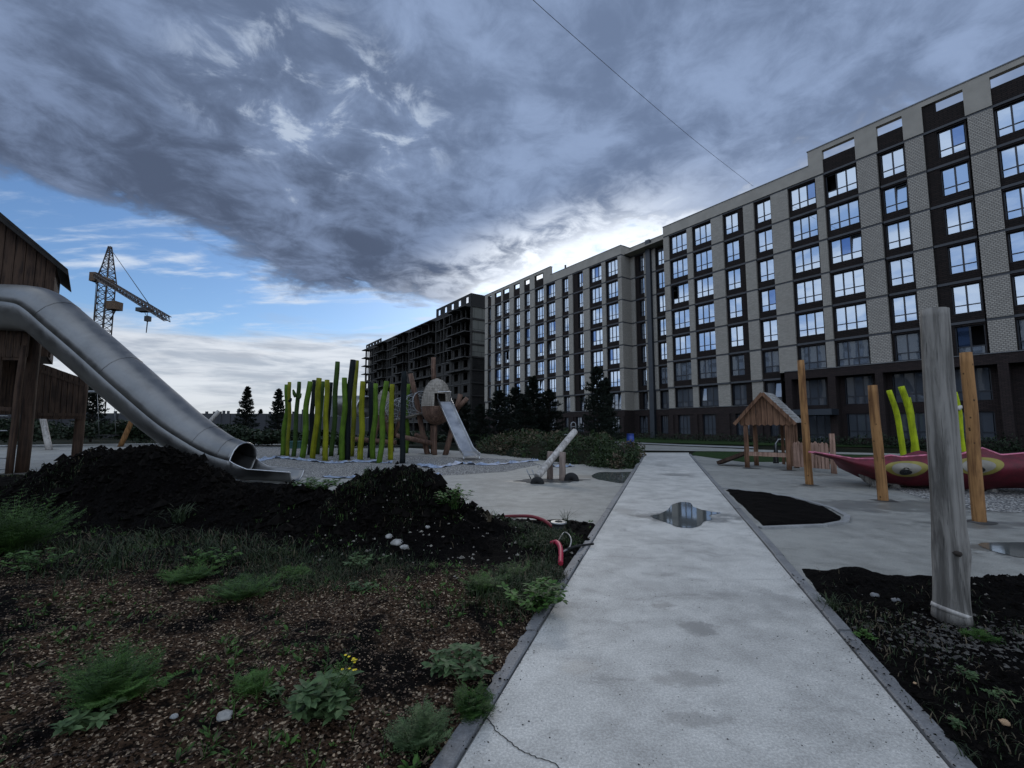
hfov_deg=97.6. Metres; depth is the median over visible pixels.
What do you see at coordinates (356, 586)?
leafy weed
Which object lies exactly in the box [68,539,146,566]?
grass tuft
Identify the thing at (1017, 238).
window
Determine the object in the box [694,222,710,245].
window
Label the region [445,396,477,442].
pine tree
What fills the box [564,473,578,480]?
half tyre
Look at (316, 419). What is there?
painted pole
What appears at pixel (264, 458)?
geotextile
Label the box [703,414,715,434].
window
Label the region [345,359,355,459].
painted pole
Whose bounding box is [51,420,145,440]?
bush
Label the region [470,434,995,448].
lawn
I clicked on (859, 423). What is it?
window
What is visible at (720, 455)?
lawn patch
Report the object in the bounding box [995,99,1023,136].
window
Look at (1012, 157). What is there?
window
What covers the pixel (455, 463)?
geotextile
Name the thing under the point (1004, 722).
stone
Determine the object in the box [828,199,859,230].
window
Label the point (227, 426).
bush
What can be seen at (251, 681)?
feathery weed
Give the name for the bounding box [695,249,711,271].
window
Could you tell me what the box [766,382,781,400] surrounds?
window
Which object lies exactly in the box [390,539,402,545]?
stone
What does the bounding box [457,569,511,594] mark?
feathery weed
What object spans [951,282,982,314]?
window
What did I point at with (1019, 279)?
window
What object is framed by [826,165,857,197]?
window
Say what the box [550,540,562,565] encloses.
corrugated hose
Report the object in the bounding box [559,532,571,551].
cable
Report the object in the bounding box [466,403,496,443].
pine tree
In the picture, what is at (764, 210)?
window
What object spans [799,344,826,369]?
window
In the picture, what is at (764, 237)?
window
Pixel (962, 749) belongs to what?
grass tuft
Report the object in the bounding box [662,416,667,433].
window
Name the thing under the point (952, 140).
window
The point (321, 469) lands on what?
gravel
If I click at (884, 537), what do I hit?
paving
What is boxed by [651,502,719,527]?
path puddle
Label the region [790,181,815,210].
window
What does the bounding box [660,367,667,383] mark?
window
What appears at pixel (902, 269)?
window
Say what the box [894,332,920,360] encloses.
window
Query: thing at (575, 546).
pipe
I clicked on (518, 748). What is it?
path crack
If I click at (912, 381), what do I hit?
window
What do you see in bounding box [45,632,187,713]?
feathery weed
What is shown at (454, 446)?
ground
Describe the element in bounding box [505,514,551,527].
corrugated hose
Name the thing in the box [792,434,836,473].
picket fence
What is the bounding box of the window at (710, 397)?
[701,386,718,406]
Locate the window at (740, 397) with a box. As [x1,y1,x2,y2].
[733,384,746,404]
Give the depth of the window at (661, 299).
56.28 m
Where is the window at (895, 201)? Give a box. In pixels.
[883,182,908,213]
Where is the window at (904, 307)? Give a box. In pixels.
[891,294,917,322]
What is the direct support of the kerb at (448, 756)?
on the ground at (454, 446)
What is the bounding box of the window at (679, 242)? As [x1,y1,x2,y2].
[671,232,686,253]
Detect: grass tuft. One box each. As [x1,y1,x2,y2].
[38,560,96,580]
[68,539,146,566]
[111,524,197,544]
[154,502,194,522]
[252,538,290,557]
[380,570,405,583]
[484,509,504,521]
[558,510,575,525]
[810,592,844,615]
[953,740,981,765]
[990,701,1009,719]
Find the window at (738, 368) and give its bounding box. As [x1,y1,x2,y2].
[731,355,744,375]
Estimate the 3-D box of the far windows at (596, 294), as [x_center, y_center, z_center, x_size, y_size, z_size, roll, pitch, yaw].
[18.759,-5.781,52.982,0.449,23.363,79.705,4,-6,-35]
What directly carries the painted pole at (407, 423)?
on the ground at (454, 446)
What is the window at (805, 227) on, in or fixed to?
in the apartment building at (837, 272)
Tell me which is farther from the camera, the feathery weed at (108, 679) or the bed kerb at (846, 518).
the bed kerb at (846, 518)
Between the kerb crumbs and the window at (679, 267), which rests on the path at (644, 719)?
the kerb crumbs
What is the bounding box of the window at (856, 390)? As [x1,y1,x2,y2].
[844,375,872,403]
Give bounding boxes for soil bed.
[0,445,594,767]
[802,567,1023,767]
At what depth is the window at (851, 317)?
38.27 m
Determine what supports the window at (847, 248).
in the apartment building at (837, 272)
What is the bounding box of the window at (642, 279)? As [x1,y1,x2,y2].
[640,278,643,293]
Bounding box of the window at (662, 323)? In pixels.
[659,318,665,335]
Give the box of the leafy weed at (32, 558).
[0,547,75,575]
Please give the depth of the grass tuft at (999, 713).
2.42 m
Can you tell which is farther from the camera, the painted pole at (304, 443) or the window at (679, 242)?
the window at (679, 242)
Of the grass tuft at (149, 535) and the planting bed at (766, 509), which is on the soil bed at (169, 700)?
the grass tuft at (149, 535)
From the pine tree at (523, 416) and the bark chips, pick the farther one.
the pine tree at (523, 416)
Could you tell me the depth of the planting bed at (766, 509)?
8.23 m
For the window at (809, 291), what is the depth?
41.04 m
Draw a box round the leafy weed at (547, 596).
[497,577,568,612]
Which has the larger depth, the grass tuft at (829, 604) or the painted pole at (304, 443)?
the painted pole at (304, 443)
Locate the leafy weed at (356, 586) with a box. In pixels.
[346,581,378,594]
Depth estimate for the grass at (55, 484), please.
7.83 m
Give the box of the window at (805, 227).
[792,213,817,241]
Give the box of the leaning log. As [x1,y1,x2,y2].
[209,410,219,421]
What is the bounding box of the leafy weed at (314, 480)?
[292,477,343,489]
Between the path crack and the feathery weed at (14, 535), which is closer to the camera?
the path crack
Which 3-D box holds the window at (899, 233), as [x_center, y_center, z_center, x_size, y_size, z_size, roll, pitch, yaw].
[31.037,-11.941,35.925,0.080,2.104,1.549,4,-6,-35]
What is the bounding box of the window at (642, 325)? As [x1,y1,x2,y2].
[641,323,645,338]
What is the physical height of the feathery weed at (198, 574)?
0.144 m
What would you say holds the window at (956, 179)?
in the apartment building at (837, 272)
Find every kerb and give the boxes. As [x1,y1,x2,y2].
[429,455,644,767]
[689,454,976,767]
[721,487,850,528]
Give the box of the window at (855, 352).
[837,339,869,366]
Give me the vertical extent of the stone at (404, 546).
0.071 m
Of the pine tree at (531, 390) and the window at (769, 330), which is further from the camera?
the window at (769, 330)
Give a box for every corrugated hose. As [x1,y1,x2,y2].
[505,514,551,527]
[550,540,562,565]
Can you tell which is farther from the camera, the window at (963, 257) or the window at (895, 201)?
the window at (895, 201)
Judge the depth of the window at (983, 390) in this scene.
31.87 m
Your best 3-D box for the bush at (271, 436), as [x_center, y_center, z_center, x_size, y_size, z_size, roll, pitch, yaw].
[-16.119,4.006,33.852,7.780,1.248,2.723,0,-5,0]
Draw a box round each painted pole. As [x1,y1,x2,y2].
[280,384,287,454]
[285,382,291,455]
[291,382,301,456]
[299,381,312,457]
[307,380,315,454]
[310,378,321,458]
[316,381,324,453]
[321,382,332,455]
[322,380,329,460]
[329,361,339,455]
[339,377,347,459]
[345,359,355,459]
[350,360,358,456]
[357,381,364,459]
[367,382,372,457]
[370,383,377,458]
[376,381,388,462]
[388,384,393,459]
[399,371,406,462]
[405,384,409,452]
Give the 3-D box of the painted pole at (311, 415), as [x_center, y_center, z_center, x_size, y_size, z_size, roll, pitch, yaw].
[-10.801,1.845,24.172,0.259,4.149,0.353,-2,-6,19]
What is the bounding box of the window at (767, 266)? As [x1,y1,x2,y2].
[759,258,774,281]
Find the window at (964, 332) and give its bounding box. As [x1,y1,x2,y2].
[955,324,986,355]
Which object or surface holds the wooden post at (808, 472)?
on the paving
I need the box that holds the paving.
[0,443,1023,767]
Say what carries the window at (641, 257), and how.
in the apartment building at (837, 272)
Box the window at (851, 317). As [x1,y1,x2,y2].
[835,303,867,331]
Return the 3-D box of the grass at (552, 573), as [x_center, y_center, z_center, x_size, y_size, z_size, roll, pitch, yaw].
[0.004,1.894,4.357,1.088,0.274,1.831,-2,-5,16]
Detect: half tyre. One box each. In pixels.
[530,477,543,483]
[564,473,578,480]
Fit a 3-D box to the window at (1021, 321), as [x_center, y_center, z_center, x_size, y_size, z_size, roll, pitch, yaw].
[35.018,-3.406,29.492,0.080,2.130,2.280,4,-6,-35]
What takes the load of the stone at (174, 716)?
on the soil bed at (169, 700)
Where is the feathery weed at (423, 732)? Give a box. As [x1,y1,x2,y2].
[382,693,454,754]
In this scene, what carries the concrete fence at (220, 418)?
on the ground at (454, 446)
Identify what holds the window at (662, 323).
in the apartment building at (837, 272)
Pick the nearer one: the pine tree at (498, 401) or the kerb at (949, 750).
the kerb at (949, 750)
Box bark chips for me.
[0,552,535,767]
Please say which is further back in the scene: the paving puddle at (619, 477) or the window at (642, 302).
the window at (642, 302)
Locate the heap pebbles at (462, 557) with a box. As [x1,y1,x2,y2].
[223,467,572,586]
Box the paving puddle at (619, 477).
[592,472,633,482]
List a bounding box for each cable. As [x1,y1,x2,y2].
[533,0,752,185]
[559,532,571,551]
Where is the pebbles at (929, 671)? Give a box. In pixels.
[836,577,1023,706]
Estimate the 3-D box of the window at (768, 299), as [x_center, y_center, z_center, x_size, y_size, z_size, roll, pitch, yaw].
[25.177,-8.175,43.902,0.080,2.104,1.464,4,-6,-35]
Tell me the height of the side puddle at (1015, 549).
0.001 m
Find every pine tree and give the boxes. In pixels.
[68,387,111,441]
[232,386,260,429]
[263,388,286,443]
[438,421,453,442]
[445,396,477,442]
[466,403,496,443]
[482,389,511,435]
[495,386,528,434]
[508,397,542,434]
[513,375,551,436]
[535,389,569,433]
[576,366,618,441]
[593,377,624,439]
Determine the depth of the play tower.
14.15 m
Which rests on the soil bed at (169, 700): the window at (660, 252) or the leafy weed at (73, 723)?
the leafy weed at (73, 723)
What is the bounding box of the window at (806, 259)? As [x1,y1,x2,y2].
[794,245,819,272]
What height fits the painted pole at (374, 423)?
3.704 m
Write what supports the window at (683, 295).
in the apartment building at (837, 272)
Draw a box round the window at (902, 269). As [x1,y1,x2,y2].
[889,256,914,285]
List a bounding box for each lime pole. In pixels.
[886,390,906,455]
[898,386,919,451]
[956,392,965,451]
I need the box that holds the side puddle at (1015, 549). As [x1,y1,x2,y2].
[978,542,1023,556]
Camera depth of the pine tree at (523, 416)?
35.72 m
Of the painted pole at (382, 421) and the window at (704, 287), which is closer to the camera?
the painted pole at (382, 421)
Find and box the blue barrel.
[626,434,633,446]
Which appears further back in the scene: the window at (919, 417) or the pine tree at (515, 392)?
the pine tree at (515, 392)
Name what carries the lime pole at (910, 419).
on the paving
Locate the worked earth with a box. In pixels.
[0,446,997,524]
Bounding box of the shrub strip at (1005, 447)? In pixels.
[614,430,1023,450]
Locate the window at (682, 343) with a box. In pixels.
[674,335,690,354]
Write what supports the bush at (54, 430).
on the paving
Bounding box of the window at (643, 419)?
[640,416,647,432]
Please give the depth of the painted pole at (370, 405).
22.11 m
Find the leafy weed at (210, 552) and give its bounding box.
[184,546,243,564]
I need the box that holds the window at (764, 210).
[756,199,770,222]
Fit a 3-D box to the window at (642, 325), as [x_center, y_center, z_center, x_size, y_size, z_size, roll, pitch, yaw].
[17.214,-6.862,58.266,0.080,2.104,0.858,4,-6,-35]
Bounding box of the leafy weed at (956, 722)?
[947,715,966,729]
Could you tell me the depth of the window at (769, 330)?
43.64 m
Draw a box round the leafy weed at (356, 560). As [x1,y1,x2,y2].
[343,552,389,567]
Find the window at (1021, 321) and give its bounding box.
[1016,319,1023,349]
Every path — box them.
[457,453,948,767]
[620,444,899,455]
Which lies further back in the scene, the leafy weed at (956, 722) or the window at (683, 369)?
the window at (683, 369)
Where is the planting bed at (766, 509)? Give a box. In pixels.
[726,489,840,525]
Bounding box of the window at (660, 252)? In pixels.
[657,248,663,264]
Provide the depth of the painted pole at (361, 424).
19.87 m
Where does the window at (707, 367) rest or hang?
in the apartment building at (837, 272)
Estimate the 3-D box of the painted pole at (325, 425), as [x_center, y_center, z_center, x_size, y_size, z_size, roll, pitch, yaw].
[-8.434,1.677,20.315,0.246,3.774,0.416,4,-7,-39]
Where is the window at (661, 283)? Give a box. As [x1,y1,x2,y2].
[657,271,664,288]
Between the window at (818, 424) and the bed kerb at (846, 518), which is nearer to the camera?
the bed kerb at (846, 518)
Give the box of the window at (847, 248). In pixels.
[830,233,861,263]
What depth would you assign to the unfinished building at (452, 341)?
115.65 m
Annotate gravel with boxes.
[236,446,537,480]
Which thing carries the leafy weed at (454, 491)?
on the soil bed at (169, 700)
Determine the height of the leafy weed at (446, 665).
0.156 m
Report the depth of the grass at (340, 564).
4.78 m
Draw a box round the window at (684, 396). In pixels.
[677,388,692,406]
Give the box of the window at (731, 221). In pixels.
[725,212,737,233]
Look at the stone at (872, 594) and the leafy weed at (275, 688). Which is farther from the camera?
the stone at (872, 594)
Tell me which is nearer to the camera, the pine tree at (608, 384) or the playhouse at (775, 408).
the playhouse at (775, 408)
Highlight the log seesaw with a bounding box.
[526,422,577,480]
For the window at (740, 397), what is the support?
in the apartment building at (837, 272)
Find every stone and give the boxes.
[170,713,178,718]
[216,709,232,721]
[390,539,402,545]
[400,544,408,549]
[870,592,879,596]
[891,597,900,601]
[998,718,1010,725]
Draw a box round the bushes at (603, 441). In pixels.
[475,427,645,469]
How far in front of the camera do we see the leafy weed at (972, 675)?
2.73 m
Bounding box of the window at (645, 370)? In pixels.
[643,369,646,385]
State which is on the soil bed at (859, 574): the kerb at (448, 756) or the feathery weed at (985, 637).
the feathery weed at (985, 637)
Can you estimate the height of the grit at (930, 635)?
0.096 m
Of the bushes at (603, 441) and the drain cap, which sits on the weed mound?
the bushes at (603, 441)
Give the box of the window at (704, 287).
[696,276,712,297]
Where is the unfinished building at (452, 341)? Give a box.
[361,293,490,431]
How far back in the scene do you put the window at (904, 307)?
35.38 m
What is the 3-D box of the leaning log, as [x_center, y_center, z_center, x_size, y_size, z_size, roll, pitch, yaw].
[-23.831,3.476,34.693,1.997,2.966,0.328,4,-6,-35]
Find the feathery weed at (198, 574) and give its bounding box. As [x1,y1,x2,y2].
[154,560,228,587]
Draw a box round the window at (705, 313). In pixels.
[697,303,714,324]
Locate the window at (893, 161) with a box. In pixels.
[880,146,905,178]
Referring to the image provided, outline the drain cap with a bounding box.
[551,520,566,529]
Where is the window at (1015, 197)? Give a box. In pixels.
[1003,186,1023,219]
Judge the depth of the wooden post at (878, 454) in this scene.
9.58 m
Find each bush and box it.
[0,417,71,442]
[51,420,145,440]
[107,419,157,444]
[212,422,255,431]
[222,427,280,445]
[252,429,338,443]
[308,433,399,446]
[355,430,446,444]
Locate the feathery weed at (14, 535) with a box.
[0,488,86,554]
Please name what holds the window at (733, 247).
in the apartment building at (837, 272)
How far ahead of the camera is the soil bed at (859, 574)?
3.16 m
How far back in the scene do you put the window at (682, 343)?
51.49 m
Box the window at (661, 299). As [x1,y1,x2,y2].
[658,295,664,311]
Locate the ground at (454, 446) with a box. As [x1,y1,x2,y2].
[0,430,1023,468]
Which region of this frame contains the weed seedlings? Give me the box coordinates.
[0,467,592,767]
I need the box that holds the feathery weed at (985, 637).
[959,626,1003,644]
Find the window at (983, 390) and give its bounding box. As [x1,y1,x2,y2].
[954,367,992,400]
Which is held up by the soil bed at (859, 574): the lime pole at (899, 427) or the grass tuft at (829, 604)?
the grass tuft at (829, 604)
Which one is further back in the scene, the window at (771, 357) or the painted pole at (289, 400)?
the window at (771, 357)
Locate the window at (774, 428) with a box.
[771,420,778,435]
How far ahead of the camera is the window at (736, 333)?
46.33 m
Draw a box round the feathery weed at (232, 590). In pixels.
[187,570,286,605]
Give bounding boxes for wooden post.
[797,360,813,484]
[868,385,888,500]
[959,352,986,521]
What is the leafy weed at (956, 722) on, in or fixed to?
on the soil bed at (859, 574)
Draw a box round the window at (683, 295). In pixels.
[672,283,688,303]
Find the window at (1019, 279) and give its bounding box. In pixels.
[1012,274,1023,305]
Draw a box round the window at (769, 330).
[762,319,777,341]
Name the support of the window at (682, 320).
in the apartment building at (837, 272)
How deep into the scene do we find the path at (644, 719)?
2.92 m
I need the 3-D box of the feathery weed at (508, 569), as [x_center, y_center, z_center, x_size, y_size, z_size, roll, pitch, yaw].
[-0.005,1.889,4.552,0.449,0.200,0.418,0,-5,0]
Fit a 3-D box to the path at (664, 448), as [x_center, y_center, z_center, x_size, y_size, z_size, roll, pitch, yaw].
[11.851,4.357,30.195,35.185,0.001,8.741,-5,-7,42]
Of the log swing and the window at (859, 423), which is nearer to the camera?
the log swing
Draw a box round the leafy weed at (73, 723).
[48,697,127,737]
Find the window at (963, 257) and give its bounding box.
[947,241,978,274]
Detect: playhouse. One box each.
[322,357,480,460]
[716,392,800,469]
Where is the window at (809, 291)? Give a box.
[795,278,822,304]
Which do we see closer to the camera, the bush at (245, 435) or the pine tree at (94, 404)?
the bush at (245, 435)
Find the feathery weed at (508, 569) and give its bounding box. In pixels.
[492,560,531,579]
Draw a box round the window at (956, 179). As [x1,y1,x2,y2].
[940,161,970,195]
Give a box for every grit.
[474,486,939,767]
[836,602,1023,677]
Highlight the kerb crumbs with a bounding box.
[431,516,987,765]
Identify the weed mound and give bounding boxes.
[477,438,638,467]
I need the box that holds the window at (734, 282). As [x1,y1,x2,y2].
[727,268,740,289]
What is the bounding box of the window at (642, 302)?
[641,300,644,315]
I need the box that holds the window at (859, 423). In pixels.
[847,413,871,437]
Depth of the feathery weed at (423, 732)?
2.21 m
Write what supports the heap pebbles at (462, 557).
on the soil bed at (169, 700)
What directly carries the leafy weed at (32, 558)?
on the soil bed at (169, 700)
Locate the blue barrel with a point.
(630, 436)
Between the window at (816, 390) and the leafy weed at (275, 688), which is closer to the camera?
the leafy weed at (275, 688)
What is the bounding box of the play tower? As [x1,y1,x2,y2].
[0,212,304,481]
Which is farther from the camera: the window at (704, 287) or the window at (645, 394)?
the window at (645, 394)
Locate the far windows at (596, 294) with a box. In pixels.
[489,259,620,432]
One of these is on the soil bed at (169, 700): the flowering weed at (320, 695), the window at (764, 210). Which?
the flowering weed at (320, 695)
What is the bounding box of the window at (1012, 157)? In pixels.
[999,143,1023,177]
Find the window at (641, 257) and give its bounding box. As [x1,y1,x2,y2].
[639,256,643,270]
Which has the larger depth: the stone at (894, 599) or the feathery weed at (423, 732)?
the stone at (894, 599)
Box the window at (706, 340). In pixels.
[698,330,715,351]
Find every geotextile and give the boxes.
[258,456,392,462]
[322,472,442,477]
[417,458,539,467]
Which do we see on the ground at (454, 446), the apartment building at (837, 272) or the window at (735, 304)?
the apartment building at (837, 272)
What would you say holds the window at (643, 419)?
in the apartment building at (837, 272)
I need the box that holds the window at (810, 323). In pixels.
[797,311,824,336]
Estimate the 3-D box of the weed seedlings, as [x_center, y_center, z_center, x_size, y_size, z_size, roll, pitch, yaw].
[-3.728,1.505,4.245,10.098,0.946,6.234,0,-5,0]
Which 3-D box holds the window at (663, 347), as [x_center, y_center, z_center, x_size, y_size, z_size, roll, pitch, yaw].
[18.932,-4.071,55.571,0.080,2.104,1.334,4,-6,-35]
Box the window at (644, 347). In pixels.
[642,346,645,361]
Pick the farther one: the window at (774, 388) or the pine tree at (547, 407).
the window at (774, 388)
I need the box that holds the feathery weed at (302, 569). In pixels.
[267,563,322,580]
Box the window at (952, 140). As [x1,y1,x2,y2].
[937,122,966,157]
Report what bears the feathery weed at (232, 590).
on the soil bed at (169, 700)
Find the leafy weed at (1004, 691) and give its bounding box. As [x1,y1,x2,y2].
[980,687,1019,702]
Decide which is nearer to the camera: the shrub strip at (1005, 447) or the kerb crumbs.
the kerb crumbs
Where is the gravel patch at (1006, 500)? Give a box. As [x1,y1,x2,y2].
[888,485,1023,512]
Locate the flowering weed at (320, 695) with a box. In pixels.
[280,654,364,726]
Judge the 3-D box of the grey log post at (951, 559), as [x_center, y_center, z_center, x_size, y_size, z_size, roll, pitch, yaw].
[3.575,0.638,3.728,0.299,2.572,0.262,0,-5,0]
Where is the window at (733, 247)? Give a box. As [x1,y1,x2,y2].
[726,240,738,261]
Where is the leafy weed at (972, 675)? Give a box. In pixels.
[953,664,979,681]
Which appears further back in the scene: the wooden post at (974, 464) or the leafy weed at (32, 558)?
the wooden post at (974, 464)
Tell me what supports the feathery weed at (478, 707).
on the soil bed at (169, 700)
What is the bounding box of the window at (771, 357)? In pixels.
[764,350,779,372]
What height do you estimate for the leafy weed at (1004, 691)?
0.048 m
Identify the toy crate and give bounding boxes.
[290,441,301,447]
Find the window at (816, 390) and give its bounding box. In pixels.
[806,379,826,405]
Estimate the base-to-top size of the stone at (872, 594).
0.045 m
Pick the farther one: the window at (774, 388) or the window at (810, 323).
the window at (774, 388)
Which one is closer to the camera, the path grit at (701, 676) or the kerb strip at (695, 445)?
the path grit at (701, 676)
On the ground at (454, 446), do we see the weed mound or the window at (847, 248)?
the weed mound
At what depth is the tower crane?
150.75 m
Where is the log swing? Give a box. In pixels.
[39,391,132,449]
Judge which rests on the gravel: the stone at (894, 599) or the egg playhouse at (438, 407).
the egg playhouse at (438, 407)
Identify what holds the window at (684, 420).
in the apartment building at (837, 272)
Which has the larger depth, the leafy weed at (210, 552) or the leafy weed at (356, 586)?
the leafy weed at (210, 552)
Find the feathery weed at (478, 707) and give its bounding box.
[451,678,496,725]
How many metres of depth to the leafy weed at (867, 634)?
3.35 m
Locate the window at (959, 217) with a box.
[944,201,974,234]
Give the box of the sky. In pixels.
[0,0,1023,413]
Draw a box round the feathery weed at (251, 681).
[229,667,274,699]
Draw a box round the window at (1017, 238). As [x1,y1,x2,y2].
[1008,230,1023,262]
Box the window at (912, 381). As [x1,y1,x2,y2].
[892,372,923,402]
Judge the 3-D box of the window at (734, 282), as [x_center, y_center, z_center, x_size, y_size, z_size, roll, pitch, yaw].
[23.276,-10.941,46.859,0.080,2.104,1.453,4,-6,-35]
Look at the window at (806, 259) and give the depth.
41.31 m
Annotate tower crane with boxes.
[86,246,170,412]
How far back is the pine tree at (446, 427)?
37.49 m
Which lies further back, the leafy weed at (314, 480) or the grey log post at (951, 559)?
the leafy weed at (314, 480)
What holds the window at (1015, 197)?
in the apartment building at (837, 272)
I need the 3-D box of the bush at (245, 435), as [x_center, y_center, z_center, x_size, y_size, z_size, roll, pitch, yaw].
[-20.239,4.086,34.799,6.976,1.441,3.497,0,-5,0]
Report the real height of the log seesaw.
1.762 m
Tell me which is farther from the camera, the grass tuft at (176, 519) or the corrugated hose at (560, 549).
the grass tuft at (176, 519)
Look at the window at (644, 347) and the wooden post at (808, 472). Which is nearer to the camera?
the wooden post at (808, 472)
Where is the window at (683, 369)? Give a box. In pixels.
[675,361,691,380]
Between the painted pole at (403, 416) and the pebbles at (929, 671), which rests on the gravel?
the painted pole at (403, 416)
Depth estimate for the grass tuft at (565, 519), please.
6.83 m
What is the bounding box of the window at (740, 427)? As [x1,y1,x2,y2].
[736,414,749,434]
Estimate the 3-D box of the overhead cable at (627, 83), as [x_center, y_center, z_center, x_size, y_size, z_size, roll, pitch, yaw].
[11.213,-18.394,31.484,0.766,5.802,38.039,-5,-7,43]
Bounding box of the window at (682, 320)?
[673,309,689,328]
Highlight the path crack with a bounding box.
[487,718,558,767]
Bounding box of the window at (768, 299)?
[761,289,775,311]
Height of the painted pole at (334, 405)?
5.018 m
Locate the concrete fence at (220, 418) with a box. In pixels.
[0,411,368,437]
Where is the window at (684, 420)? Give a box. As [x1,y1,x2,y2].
[679,415,689,433]
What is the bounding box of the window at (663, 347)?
[660,343,666,359]
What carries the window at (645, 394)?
in the apartment building at (837, 272)
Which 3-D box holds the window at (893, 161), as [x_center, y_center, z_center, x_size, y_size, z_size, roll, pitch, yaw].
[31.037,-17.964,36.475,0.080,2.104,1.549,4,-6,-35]
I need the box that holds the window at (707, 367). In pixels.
[699,358,716,378]
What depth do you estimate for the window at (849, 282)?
38.55 m
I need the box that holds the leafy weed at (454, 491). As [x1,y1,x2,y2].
[434,483,473,509]
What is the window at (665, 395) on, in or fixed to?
in the apartment building at (837, 272)
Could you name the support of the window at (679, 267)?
in the apartment building at (837, 272)
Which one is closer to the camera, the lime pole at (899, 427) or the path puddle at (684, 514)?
the path puddle at (684, 514)
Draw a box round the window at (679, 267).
[672,257,687,278]
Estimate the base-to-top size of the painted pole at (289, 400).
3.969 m
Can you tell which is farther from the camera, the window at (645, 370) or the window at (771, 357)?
the window at (645, 370)
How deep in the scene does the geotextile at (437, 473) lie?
13.63 m
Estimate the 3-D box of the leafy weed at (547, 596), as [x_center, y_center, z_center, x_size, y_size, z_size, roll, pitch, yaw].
[0.182,1.821,3.840,0.648,0.249,0.636,0,-5,0]
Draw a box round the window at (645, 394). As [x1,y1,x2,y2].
[644,393,647,408]
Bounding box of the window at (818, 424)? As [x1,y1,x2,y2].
[800,415,830,442]
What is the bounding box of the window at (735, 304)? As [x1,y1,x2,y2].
[728,297,741,317]
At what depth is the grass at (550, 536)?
5.88 m
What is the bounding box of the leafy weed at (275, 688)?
[264,682,284,696]
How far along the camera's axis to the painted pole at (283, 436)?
23.79 m
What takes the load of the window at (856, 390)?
in the apartment building at (837, 272)
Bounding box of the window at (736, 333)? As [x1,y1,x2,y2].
[730,325,742,346]
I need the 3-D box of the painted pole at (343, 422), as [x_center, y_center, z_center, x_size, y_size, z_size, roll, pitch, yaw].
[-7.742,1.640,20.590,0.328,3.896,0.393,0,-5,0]
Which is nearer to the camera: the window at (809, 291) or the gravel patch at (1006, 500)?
the gravel patch at (1006, 500)
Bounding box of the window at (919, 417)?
[896,412,925,438]
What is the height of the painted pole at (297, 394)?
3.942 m
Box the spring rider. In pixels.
[773,439,784,462]
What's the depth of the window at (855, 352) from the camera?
38.00 m
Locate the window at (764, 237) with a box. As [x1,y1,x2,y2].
[757,228,772,252]
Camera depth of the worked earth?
12.89 m
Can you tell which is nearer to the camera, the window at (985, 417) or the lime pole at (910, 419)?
the lime pole at (910, 419)
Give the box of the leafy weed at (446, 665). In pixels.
[421,642,500,681]
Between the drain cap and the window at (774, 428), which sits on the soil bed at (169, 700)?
the drain cap
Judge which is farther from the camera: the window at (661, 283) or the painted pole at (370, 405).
the window at (661, 283)
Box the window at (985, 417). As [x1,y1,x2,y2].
[962,411,996,440]
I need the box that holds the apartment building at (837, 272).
[484,55,1023,449]
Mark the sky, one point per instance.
(300, 186)
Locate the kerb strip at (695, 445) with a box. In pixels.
[620,442,752,447]
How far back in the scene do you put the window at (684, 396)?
51.02 m
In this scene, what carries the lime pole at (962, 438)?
on the paving
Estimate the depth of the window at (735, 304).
46.58 m
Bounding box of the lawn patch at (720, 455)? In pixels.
[691,451,872,461]
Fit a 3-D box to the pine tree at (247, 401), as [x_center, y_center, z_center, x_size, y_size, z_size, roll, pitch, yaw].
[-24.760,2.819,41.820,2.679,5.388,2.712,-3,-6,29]
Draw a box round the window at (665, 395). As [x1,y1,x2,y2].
[662,391,668,408]
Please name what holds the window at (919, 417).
in the apartment building at (837, 272)
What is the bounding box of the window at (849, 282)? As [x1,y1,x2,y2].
[832,268,864,297]
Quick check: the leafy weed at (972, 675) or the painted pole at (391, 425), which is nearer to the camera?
the leafy weed at (972, 675)
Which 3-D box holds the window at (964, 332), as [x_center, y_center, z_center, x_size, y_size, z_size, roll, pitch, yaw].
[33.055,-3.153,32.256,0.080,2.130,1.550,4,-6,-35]
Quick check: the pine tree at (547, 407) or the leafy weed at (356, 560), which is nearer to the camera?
the leafy weed at (356, 560)
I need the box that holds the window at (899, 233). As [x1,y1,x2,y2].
[886,219,911,249]
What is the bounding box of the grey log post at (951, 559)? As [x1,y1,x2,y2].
[920,307,973,626]
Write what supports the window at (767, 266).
in the apartment building at (837, 272)
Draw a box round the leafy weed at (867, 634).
[852,628,878,639]
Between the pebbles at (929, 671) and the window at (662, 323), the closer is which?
the pebbles at (929, 671)
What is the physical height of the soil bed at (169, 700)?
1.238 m
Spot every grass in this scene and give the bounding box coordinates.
[0,450,108,507]
[0,513,383,601]
[112,521,485,624]
[310,465,443,535]
[433,555,568,622]
[494,512,583,569]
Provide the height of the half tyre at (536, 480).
0.385 m
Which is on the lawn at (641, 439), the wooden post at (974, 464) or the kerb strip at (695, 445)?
the kerb strip at (695, 445)
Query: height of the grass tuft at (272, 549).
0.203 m
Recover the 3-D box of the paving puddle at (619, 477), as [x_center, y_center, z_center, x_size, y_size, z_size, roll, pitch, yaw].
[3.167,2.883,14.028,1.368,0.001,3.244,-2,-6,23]
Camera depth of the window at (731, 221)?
47.42 m
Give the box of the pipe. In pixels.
[563,543,593,550]

